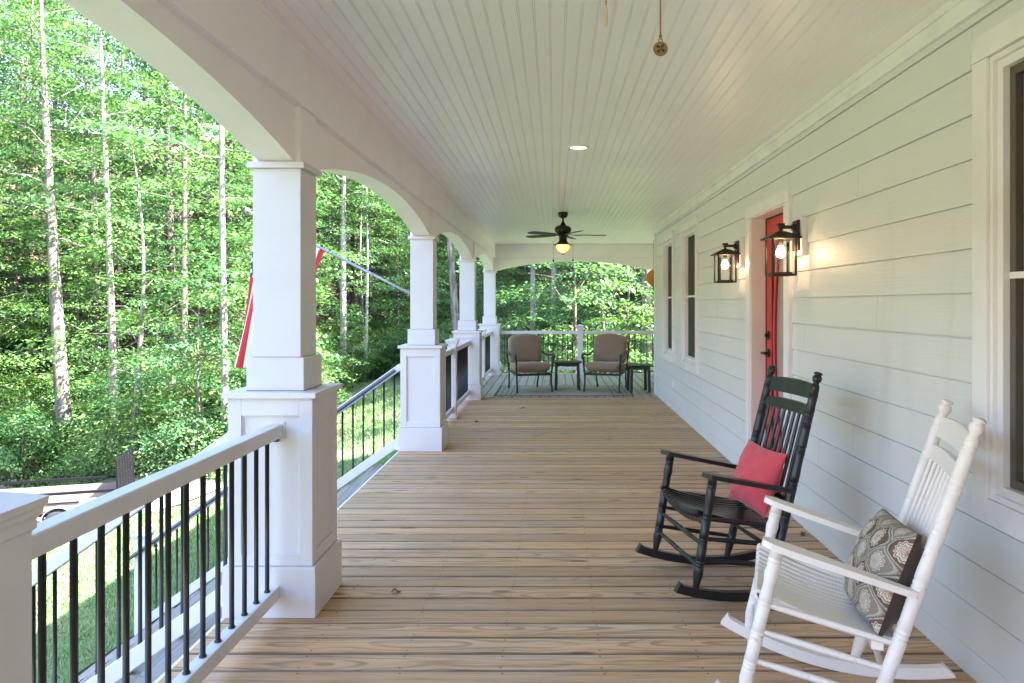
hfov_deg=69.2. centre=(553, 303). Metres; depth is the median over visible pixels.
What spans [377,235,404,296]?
understory tree
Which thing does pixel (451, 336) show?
shrub
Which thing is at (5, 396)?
shrub
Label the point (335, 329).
shrub
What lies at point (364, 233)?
forest tree
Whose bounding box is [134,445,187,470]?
shrub
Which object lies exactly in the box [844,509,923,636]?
pillow
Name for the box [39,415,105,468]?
shrub
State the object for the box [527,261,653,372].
understory tree
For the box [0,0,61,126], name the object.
forest tree
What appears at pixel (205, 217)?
forest tree
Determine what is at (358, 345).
shrub
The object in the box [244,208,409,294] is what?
flag pole
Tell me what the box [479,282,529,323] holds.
shrub
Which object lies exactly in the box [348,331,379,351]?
shrub
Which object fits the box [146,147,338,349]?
understory tree
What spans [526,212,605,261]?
ceiling fan
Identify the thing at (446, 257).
understory tree
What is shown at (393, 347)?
shrub
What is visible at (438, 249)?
understory tree
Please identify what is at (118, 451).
shrub
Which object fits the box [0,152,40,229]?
understory tree
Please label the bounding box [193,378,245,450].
shrub
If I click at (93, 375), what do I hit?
shrub
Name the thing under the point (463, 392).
porch railing
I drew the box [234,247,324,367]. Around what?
flag
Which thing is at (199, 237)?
understory tree
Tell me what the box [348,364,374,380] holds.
shrub
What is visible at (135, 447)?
shrub
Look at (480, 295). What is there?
understory tree
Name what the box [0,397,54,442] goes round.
shrub
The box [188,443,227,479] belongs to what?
shrub
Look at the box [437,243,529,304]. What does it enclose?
understory tree
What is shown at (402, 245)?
understory tree
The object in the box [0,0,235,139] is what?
sky
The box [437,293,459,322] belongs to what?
shrub
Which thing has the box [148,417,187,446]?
shrub
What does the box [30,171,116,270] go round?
understory tree
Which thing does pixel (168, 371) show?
shrub
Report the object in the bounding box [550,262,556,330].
forest tree
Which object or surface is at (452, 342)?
newel post
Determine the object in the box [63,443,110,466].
shrub
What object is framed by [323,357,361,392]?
shrub
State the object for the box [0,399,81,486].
shrub
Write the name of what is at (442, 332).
shrub
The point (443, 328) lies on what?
shrub
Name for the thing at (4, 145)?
forest tree
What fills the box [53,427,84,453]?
shrub
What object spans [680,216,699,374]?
window
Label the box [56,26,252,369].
forest tree
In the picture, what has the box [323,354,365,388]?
shrub
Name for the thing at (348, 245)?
understory tree
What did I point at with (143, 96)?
forest tree
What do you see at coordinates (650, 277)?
hanging lantern
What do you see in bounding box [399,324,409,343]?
shrub
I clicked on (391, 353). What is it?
shrub
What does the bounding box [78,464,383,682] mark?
porch stairs
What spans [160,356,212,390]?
shrub
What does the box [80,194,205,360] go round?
understory tree
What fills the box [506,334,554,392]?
patio armchair
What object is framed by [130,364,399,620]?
stair railing
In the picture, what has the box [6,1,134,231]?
forest tree
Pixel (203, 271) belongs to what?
understory tree
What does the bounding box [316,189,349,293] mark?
understory tree
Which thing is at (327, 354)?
understory tree
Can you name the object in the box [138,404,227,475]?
shrub
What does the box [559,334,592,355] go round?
shrub
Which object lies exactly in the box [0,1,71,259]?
forest tree
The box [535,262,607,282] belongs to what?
understory tree
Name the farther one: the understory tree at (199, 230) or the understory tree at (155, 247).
the understory tree at (199, 230)
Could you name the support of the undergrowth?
on the ground at (214, 361)
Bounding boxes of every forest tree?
[0,0,35,124]
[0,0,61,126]
[0,0,131,345]
[0,0,137,373]
[0,0,146,283]
[0,0,164,442]
[0,0,192,388]
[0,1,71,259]
[0,1,152,313]
[0,2,107,207]
[0,2,116,255]
[0,6,99,346]
[0,17,218,441]
[0,28,56,303]
[1,0,89,172]
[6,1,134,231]
[15,2,139,239]
[16,0,187,318]
[47,37,233,289]
[54,28,217,270]
[56,23,335,436]
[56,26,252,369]
[72,44,232,342]
[73,65,252,390]
[104,45,249,294]
[108,40,327,322]
[110,37,191,218]
[161,107,321,188]
[172,91,240,185]
[174,120,252,180]
[235,155,368,193]
[250,173,365,318]
[316,173,394,325]
[316,173,409,315]
[316,175,395,318]
[316,175,404,333]
[318,180,409,322]
[321,171,383,370]
[327,173,393,373]
[331,180,405,293]
[365,196,444,253]
[446,237,459,335]
[530,264,535,330]
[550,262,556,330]
[610,269,615,329]
[642,268,653,372]
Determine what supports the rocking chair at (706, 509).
on the porch deck
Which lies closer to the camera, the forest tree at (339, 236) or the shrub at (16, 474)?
the shrub at (16, 474)
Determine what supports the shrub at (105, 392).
on the ground at (214, 361)
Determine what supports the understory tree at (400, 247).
on the ground at (214, 361)
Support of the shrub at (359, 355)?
on the ground at (214, 361)
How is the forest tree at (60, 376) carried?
on the ground at (214, 361)
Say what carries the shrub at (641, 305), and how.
on the ground at (214, 361)
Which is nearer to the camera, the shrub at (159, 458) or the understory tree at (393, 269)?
the shrub at (159, 458)
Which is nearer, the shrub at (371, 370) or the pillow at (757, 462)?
the pillow at (757, 462)
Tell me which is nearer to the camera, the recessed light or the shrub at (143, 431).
the recessed light
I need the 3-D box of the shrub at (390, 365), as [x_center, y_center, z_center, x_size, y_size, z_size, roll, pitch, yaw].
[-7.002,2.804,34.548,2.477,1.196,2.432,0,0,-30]
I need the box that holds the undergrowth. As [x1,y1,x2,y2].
[0,273,653,486]
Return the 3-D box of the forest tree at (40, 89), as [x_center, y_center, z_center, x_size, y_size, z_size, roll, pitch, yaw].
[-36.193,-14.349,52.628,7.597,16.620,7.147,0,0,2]
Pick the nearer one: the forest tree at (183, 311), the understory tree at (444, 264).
the forest tree at (183, 311)
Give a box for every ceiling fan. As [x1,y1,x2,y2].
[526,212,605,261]
[604,0,667,55]
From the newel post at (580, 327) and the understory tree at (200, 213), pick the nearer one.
the newel post at (580, 327)
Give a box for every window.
[662,231,674,362]
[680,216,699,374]
[971,8,1023,542]
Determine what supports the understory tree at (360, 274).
on the ground at (214, 361)
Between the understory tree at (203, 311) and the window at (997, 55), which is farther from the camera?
the understory tree at (203, 311)
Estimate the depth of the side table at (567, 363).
12.41 m
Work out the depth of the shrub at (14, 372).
27.94 m
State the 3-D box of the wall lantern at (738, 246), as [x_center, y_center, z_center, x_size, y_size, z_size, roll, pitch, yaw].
[1.510,-0.373,6.426,0.264,0.383,0.216,0,0,0]
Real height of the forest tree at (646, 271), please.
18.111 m
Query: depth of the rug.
12.38 m
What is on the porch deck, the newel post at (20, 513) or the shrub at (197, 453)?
the newel post at (20, 513)
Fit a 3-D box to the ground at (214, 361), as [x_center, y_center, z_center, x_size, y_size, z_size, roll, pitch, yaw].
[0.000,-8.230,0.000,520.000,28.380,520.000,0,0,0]
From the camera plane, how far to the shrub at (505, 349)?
26.43 m
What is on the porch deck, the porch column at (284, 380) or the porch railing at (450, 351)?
the porch column at (284, 380)
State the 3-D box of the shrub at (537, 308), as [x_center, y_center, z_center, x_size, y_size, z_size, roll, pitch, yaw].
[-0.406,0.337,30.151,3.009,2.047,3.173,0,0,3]
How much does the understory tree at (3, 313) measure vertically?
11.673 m
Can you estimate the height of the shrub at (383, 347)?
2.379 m
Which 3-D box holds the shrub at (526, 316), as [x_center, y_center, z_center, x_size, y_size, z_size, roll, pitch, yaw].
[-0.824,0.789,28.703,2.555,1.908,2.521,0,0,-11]
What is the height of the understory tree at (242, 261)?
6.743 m
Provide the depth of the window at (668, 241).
10.73 m
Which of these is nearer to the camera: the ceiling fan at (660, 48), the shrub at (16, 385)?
the ceiling fan at (660, 48)
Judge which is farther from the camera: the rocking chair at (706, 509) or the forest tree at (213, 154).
the forest tree at (213, 154)
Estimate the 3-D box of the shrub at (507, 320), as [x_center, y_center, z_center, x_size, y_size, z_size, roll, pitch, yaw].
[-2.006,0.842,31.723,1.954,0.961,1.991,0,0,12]
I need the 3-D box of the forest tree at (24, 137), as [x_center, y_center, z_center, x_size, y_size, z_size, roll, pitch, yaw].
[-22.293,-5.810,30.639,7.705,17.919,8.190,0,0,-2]
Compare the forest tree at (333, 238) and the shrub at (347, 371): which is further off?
the forest tree at (333, 238)
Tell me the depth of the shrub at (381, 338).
37.73 m
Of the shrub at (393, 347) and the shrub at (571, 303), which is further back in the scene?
the shrub at (393, 347)
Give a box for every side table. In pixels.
[554,360,581,389]
[625,363,652,392]
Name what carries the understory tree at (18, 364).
on the ground at (214, 361)
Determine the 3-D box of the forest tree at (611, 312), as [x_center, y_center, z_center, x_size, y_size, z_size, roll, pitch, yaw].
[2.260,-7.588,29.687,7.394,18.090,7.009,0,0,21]
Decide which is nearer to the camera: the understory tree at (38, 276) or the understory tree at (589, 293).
the understory tree at (589, 293)
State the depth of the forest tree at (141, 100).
47.63 m
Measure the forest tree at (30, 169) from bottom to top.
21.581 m
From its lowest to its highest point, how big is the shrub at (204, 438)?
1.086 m
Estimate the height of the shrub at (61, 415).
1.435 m
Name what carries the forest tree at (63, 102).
on the ground at (214, 361)
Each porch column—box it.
[221,106,341,617]
[398,209,447,451]
[452,242,483,399]
[478,258,500,375]
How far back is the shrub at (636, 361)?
22.96 m
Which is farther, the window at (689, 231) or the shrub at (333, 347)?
the shrub at (333, 347)
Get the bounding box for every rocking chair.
[635,364,822,601]
[715,399,986,682]
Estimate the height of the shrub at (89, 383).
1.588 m
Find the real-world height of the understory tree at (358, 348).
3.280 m
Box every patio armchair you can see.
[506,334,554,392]
[581,334,628,392]
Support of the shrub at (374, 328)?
on the ground at (214, 361)
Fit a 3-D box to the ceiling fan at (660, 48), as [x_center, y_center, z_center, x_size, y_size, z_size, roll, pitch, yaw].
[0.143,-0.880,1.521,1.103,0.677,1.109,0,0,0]
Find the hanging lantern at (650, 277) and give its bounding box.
[646,270,653,285]
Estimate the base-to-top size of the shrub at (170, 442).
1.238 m
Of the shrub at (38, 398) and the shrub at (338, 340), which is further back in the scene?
the shrub at (338, 340)
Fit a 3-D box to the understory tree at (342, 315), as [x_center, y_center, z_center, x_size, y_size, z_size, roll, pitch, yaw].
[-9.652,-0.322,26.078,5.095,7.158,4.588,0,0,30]
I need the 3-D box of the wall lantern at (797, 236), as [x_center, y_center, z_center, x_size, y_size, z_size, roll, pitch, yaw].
[1.510,-0.373,4.850,0.264,0.383,0.216,0,0,0]
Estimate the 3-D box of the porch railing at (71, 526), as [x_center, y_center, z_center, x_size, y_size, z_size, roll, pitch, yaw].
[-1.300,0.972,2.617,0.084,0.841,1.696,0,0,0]
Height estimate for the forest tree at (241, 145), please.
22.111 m
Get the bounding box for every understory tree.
[0,109,101,366]
[0,144,133,389]
[0,151,105,417]
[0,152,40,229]
[0,195,106,358]
[0,202,67,358]
[0,370,36,414]
[1,223,148,398]
[2,70,252,465]
[11,154,191,354]
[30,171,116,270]
[35,169,89,227]
[36,292,190,432]
[79,184,233,369]
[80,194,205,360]
[83,174,147,269]
[90,235,248,459]
[104,144,210,295]
[114,203,162,273]
[121,194,356,454]
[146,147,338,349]
[147,229,243,343]
[164,199,218,271]
[165,180,236,277]
[171,116,252,267]
[174,150,251,293]
[179,156,347,320]
[199,166,375,398]
[200,217,369,369]
[207,211,341,347]
[213,157,358,293]
[316,175,409,364]
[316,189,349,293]
[316,210,337,273]
[326,317,384,388]
[346,189,404,275]
[348,207,445,331]
[357,197,406,282]
[357,235,396,298]
[358,220,479,357]
[365,206,456,280]
[373,205,459,318]
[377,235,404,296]
[396,234,476,324]
[403,241,459,307]
[437,234,447,271]
[437,240,527,323]
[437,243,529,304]
[438,236,458,278]
[442,237,514,293]
[443,249,528,297]
[456,259,653,372]
[496,263,545,288]
[496,264,560,308]
[524,262,651,371]
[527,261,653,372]
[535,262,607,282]
[546,261,625,288]
[557,262,641,321]
[604,269,653,351]
[606,267,653,304]
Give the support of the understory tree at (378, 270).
on the ground at (214, 361)
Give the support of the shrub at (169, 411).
on the ground at (214, 361)
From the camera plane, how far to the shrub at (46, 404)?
24.70 m
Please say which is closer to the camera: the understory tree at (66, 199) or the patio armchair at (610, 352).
the patio armchair at (610, 352)
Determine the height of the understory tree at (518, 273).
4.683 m
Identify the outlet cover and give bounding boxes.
[672,380,675,390]
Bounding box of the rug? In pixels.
[495,385,633,395]
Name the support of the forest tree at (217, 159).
on the ground at (214, 361)
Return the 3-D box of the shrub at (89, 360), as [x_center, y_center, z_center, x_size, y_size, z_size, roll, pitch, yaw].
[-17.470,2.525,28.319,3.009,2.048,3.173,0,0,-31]
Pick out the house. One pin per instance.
(880, 142)
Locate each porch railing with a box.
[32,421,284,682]
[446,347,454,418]
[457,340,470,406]
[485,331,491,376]
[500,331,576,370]
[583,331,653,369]
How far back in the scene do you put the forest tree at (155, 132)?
37.00 m
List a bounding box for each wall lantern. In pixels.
[710,238,744,282]
[760,216,808,275]
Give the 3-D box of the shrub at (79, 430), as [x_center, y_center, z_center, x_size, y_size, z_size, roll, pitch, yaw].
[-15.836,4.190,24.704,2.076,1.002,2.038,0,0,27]
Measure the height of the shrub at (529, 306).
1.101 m
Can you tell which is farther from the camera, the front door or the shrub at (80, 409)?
the shrub at (80, 409)
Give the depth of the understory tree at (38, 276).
29.23 m
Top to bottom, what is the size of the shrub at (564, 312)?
2.515 m
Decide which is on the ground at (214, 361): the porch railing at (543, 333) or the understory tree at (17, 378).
the understory tree at (17, 378)
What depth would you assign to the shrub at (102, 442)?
20.79 m
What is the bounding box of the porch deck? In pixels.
[153,373,976,682]
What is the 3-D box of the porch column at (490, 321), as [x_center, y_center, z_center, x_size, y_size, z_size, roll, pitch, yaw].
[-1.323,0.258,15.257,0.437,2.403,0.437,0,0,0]
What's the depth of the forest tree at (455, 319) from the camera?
29.93 m
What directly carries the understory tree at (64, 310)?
on the ground at (214, 361)
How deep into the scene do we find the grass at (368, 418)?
12.33 m
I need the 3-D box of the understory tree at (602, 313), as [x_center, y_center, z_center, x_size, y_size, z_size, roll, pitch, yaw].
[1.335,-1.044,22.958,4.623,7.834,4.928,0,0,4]
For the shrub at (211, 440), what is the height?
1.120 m
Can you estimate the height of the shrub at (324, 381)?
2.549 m
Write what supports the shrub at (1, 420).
on the ground at (214, 361)
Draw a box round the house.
[62,0,1023,682]
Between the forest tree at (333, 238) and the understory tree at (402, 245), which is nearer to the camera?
the understory tree at (402, 245)
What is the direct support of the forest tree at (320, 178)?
on the ground at (214, 361)
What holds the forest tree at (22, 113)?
on the ground at (214, 361)
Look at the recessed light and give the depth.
5.77 m
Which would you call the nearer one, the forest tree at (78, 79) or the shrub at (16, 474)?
the shrub at (16, 474)
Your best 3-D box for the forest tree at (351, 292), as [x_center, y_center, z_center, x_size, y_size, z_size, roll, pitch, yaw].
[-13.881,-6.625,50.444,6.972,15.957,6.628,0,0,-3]
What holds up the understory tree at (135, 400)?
on the ground at (214, 361)
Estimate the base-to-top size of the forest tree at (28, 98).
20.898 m
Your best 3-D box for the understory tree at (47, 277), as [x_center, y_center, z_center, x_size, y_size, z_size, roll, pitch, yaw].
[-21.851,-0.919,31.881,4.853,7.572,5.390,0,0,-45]
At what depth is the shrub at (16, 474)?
21.83 m
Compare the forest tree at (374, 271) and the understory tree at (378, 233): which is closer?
the forest tree at (374, 271)
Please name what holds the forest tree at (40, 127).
on the ground at (214, 361)
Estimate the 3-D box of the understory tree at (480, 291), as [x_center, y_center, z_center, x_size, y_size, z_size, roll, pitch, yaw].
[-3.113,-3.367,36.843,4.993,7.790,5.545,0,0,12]
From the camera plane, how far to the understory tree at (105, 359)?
23.44 m
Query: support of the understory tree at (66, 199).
on the ground at (214, 361)
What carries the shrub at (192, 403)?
on the ground at (214, 361)
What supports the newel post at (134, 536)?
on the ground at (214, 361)
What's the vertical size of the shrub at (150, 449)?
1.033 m
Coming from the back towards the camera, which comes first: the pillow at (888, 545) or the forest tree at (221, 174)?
the forest tree at (221, 174)
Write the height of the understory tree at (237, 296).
7.242 m
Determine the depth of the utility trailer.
16.34 m
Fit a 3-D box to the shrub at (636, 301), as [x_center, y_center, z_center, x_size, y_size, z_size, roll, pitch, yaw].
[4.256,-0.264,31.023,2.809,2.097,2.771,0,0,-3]
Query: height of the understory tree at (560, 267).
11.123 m
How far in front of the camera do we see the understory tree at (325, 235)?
50.61 m
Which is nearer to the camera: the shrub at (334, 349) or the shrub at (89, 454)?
the shrub at (89, 454)
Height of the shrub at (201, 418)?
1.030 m
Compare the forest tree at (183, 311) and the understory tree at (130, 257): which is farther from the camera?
the understory tree at (130, 257)
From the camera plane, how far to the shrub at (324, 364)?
27.75 m
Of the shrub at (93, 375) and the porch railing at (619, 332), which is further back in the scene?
the shrub at (93, 375)
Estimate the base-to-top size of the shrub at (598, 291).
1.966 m
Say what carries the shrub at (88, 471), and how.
on the ground at (214, 361)
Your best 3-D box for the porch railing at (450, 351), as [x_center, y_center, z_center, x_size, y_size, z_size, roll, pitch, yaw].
[-1.300,0.972,8.546,0.084,0.841,1.695,0,0,0]
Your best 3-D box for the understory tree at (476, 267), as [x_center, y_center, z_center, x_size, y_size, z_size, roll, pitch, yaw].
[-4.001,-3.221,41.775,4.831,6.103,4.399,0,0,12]
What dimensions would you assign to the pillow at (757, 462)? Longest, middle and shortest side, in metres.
0.375 x 0.345 x 0.164 m
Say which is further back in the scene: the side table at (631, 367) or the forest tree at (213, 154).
the forest tree at (213, 154)
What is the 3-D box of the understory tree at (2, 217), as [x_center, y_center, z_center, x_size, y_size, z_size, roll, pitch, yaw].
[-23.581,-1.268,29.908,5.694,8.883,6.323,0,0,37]
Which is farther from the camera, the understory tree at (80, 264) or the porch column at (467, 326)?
the understory tree at (80, 264)
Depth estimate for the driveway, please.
16.58 m
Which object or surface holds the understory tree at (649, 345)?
on the ground at (214, 361)
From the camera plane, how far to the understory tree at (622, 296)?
30.57 m
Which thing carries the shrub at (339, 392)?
on the ground at (214, 361)
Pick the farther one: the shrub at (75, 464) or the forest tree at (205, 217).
the forest tree at (205, 217)
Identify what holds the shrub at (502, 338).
on the ground at (214, 361)
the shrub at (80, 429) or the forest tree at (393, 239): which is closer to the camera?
the shrub at (80, 429)
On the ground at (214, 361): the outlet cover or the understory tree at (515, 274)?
the understory tree at (515, 274)
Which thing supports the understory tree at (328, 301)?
on the ground at (214, 361)
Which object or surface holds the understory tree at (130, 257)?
on the ground at (214, 361)
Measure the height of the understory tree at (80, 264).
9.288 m
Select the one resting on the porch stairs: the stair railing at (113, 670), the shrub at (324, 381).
the stair railing at (113, 670)
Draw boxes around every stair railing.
[32,432,227,682]
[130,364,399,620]
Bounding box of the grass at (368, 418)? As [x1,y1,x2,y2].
[1,371,503,682]
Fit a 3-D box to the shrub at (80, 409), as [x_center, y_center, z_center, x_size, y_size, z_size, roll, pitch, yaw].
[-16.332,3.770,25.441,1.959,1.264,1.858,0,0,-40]
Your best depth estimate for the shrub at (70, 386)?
26.04 m
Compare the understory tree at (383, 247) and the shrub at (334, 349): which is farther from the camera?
the understory tree at (383, 247)
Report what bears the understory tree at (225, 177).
on the ground at (214, 361)
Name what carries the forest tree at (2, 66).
on the ground at (214, 361)
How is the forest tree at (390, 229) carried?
on the ground at (214, 361)
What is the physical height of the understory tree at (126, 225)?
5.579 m
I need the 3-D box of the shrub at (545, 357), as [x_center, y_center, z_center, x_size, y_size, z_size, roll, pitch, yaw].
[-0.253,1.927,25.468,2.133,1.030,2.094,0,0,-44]
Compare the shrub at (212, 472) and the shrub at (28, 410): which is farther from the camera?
the shrub at (28, 410)
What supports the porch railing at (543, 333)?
attached to the porch column at (490, 321)
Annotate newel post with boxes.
[0,491,49,682]
[130,530,154,635]
[445,338,458,418]
[478,328,486,384]
[576,324,583,374]
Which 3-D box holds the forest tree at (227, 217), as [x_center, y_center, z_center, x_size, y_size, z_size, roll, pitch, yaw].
[-14.916,-8.535,34.232,7.976,19.201,8.390,0,0,2]
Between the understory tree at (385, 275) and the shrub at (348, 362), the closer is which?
the shrub at (348, 362)
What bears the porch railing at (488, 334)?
attached to the porch column at (490, 321)
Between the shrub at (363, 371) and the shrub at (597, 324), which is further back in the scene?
the shrub at (363, 371)
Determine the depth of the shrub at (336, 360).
31.92 m
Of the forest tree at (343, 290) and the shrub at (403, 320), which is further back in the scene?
the shrub at (403, 320)
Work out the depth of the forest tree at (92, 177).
28.67 m
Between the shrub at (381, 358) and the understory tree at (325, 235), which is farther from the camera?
the understory tree at (325, 235)
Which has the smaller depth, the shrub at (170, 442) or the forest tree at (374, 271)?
the shrub at (170, 442)
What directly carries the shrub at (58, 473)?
on the ground at (214, 361)
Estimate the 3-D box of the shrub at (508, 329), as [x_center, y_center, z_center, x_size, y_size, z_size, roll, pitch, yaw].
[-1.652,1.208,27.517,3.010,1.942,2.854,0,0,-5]
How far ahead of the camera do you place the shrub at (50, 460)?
21.95 m
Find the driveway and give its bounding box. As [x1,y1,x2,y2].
[0,471,222,522]
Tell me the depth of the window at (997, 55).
2.71 m
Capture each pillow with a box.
[728,439,786,518]
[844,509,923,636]
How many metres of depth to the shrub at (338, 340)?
36.03 m
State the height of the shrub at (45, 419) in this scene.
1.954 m
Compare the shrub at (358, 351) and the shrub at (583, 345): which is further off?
the shrub at (358, 351)
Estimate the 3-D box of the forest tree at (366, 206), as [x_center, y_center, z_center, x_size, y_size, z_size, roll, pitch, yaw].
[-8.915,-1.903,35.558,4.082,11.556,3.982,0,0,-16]
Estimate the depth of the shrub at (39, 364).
29.14 m
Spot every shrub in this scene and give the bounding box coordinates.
[0,359,38,400]
[0,372,47,410]
[0,383,16,414]
[0,395,54,433]
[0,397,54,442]
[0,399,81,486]
[0,402,59,460]
[0,408,79,468]
[0,437,46,486]
[6,355,52,387]
[9,452,66,484]
[11,367,80,412]
[22,360,104,418]
[37,457,86,486]
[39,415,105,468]
[42,403,85,437]
[48,440,104,483]
[49,398,100,428]
[50,411,128,460]
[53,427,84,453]
[59,420,93,439]
[62,418,149,475]
[63,432,128,466]
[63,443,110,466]
[64,456,114,483]
[66,404,180,474]
[71,343,131,381]
[71,368,166,425]
[72,365,119,399]
[77,355,178,411]
[79,373,195,442]
[98,364,202,414]
[98,432,171,473]
[99,439,150,462]
[118,408,192,443]
[118,430,187,466]
[132,389,218,440]
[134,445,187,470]
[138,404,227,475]
[141,418,202,458]
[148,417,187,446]
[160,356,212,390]
[161,414,218,441]
[171,423,226,450]
[177,356,240,419]
[186,349,245,415]
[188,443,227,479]
[192,431,227,468]
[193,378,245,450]
[195,466,227,481]
[215,363,335,410]
[316,315,358,348]
[316,333,349,374]
[316,346,351,396]
[317,337,347,374]
[318,335,364,372]
[319,344,354,379]
[322,362,348,422]
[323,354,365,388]
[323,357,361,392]
[324,309,371,332]
[325,371,351,407]
[334,358,362,386]
[338,336,379,373]
[339,336,374,358]
[344,347,386,380]
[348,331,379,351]
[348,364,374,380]
[349,312,388,336]
[355,357,387,380]
[356,336,399,375]
[363,325,404,367]
[369,328,398,351]
[370,320,409,354]
[371,326,401,346]
[378,335,407,365]
[380,325,409,367]
[380,358,399,373]
[393,309,409,327]
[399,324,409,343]
[399,326,448,355]
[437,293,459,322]
[437,319,451,341]
[439,321,452,348]
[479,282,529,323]
[497,310,545,358]
[498,315,519,329]
[500,321,511,354]
[500,339,542,361]
[501,300,560,340]
[507,287,570,329]
[509,300,548,314]
[527,285,610,348]
[542,347,566,370]
[544,292,597,322]
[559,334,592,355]
[576,279,629,316]
[581,312,633,330]
[610,348,653,372]
[629,283,653,320]
[629,292,653,324]
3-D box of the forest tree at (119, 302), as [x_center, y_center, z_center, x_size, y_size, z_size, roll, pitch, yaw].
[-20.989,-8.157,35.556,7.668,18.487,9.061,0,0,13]
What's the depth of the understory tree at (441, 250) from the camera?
50.77 m
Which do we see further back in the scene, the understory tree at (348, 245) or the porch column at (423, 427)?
the understory tree at (348, 245)
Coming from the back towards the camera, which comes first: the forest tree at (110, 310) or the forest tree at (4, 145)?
the forest tree at (4, 145)
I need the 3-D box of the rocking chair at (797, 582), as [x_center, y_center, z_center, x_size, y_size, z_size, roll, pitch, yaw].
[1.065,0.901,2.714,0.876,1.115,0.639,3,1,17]
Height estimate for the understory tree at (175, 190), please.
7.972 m
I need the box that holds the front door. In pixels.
[745,188,793,513]
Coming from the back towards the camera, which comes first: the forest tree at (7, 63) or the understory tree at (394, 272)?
the understory tree at (394, 272)
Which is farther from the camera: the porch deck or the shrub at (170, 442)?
the shrub at (170, 442)
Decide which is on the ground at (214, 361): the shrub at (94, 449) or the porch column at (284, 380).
the shrub at (94, 449)
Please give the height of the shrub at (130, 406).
2.447 m
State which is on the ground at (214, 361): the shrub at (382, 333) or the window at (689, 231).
the shrub at (382, 333)
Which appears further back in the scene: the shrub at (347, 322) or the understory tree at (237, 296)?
the shrub at (347, 322)
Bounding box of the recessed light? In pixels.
[567,145,589,149]
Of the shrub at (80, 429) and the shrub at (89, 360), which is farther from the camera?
the shrub at (89, 360)
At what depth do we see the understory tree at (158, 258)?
28.27 m
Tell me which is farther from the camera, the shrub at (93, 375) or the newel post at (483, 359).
the shrub at (93, 375)
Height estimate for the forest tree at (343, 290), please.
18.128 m
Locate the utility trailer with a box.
[0,447,134,521]
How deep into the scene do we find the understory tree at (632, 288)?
30.07 m
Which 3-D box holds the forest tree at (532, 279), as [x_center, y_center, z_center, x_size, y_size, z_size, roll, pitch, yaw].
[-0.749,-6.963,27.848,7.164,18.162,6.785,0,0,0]
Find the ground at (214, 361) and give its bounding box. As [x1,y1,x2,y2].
[0,133,653,682]
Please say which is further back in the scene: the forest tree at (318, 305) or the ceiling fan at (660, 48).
the forest tree at (318, 305)
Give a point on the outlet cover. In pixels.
(674, 384)
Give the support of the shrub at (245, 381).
on the ground at (214, 361)
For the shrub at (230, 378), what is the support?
on the ground at (214, 361)
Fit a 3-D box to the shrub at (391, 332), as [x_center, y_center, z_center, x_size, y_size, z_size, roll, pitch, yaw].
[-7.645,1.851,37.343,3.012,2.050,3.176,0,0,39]
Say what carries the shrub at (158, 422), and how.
on the ground at (214, 361)
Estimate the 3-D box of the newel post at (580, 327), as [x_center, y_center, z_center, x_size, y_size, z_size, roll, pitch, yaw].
[0.540,0.943,15.307,0.163,1.032,0.163,0,0,0]
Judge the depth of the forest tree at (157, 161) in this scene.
32.61 m

